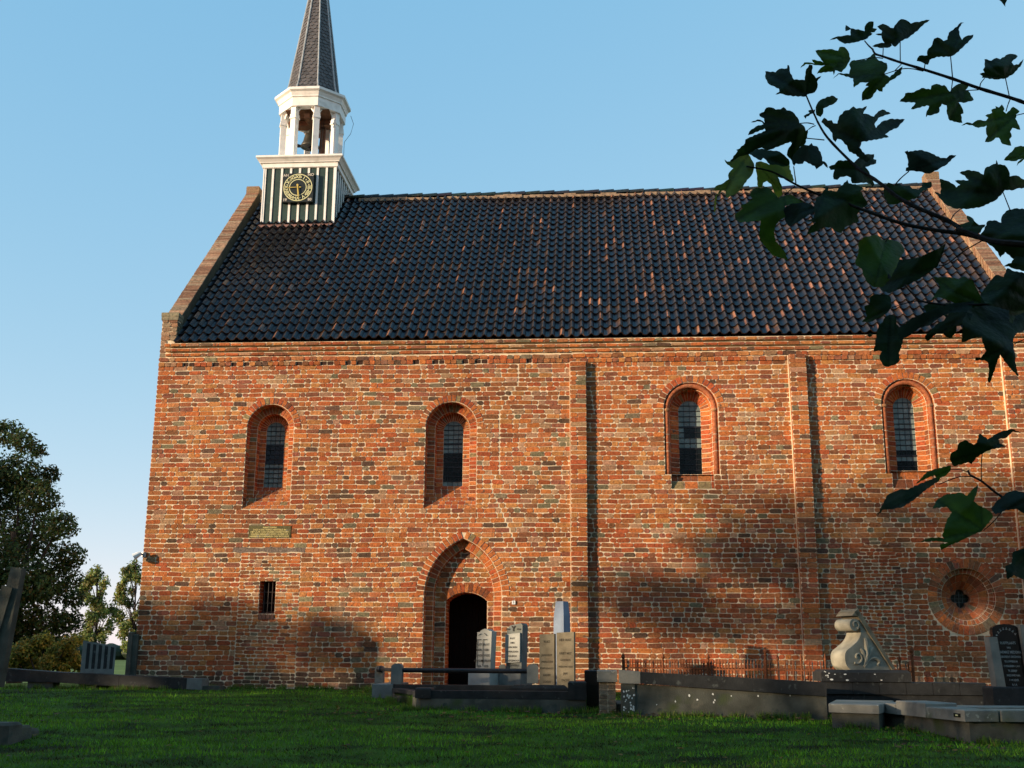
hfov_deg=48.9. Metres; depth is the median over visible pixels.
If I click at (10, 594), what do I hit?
leaning stele
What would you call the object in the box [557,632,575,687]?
headstone
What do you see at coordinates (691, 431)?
window
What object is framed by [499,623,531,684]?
headstone
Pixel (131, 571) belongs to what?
young tree
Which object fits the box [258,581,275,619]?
barred window
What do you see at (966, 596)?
round window
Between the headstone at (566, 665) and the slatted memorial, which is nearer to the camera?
the headstone at (566, 665)
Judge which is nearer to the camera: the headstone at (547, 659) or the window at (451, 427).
the headstone at (547, 659)
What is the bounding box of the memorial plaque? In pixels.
[248,526,290,537]
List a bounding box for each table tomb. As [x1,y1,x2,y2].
[828,700,893,729]
[877,701,1023,742]
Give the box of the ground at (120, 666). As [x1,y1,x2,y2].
[0,660,1023,767]
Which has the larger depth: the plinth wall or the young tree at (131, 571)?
the young tree at (131, 571)
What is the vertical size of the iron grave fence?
0.960 m
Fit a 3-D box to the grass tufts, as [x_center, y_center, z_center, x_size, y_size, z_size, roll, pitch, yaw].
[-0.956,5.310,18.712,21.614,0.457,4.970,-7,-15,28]
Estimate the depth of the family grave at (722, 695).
16.24 m
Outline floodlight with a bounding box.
[132,551,146,559]
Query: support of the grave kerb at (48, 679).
on the ground at (120, 666)
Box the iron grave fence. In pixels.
[621,646,914,687]
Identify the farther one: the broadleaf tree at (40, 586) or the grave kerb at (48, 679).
the broadleaf tree at (40, 586)
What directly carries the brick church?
on the ground at (120, 666)
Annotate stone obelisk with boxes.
[554,601,569,684]
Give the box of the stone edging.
[0,722,38,745]
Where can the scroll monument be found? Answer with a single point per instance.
(858, 654)
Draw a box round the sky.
[0,0,1023,644]
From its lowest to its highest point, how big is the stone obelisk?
1.686 m
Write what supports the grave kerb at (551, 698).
on the ground at (120, 666)
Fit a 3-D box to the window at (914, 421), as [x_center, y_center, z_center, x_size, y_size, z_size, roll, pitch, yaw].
[8.103,0.969,23.118,1.346,2.404,0.414,-1,-14,4]
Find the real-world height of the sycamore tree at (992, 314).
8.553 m
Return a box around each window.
[240,398,299,508]
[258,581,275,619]
[419,395,483,508]
[657,375,724,488]
[874,372,940,487]
[928,559,1004,634]
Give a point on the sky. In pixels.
(132, 132)
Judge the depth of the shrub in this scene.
28.59 m
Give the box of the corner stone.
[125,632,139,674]
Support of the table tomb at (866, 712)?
on the ground at (120, 666)
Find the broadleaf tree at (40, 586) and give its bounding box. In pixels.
[0,418,90,683]
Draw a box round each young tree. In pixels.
[78,564,120,646]
[112,559,141,653]
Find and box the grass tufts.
[2,683,1023,749]
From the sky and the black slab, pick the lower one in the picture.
the black slab
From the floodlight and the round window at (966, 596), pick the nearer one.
the round window at (966, 596)
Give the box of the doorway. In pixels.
[416,532,508,684]
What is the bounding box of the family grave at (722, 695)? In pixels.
[597,670,827,719]
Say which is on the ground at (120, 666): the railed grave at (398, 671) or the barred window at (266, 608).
the railed grave at (398, 671)
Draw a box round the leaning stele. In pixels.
[0,567,25,686]
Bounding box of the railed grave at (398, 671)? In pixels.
[372,663,538,697]
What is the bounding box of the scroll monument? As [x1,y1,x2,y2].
[813,609,911,681]
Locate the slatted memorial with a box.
[79,641,115,685]
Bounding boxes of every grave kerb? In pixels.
[6,668,224,689]
[392,681,586,712]
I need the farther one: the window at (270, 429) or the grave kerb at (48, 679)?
the window at (270, 429)
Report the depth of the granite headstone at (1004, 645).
15.48 m
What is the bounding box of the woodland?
[72,642,126,659]
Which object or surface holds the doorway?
in the brick church
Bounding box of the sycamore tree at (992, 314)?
[714,0,1023,578]
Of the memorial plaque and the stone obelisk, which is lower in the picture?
the stone obelisk
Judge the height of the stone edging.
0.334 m
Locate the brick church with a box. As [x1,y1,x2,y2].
[136,0,1023,691]
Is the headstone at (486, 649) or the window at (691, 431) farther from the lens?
the window at (691, 431)
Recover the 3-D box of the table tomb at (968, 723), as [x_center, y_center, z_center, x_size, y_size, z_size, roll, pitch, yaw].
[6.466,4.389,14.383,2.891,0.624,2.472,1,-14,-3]
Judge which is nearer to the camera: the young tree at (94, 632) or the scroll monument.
the scroll monument
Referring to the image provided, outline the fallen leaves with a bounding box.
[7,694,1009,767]
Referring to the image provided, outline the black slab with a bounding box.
[584,670,598,708]
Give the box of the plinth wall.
[820,681,985,714]
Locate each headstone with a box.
[468,629,498,684]
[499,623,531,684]
[539,634,555,684]
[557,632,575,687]
[982,624,1023,705]
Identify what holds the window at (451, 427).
in the brick church
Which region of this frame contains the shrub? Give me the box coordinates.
[8,629,85,672]

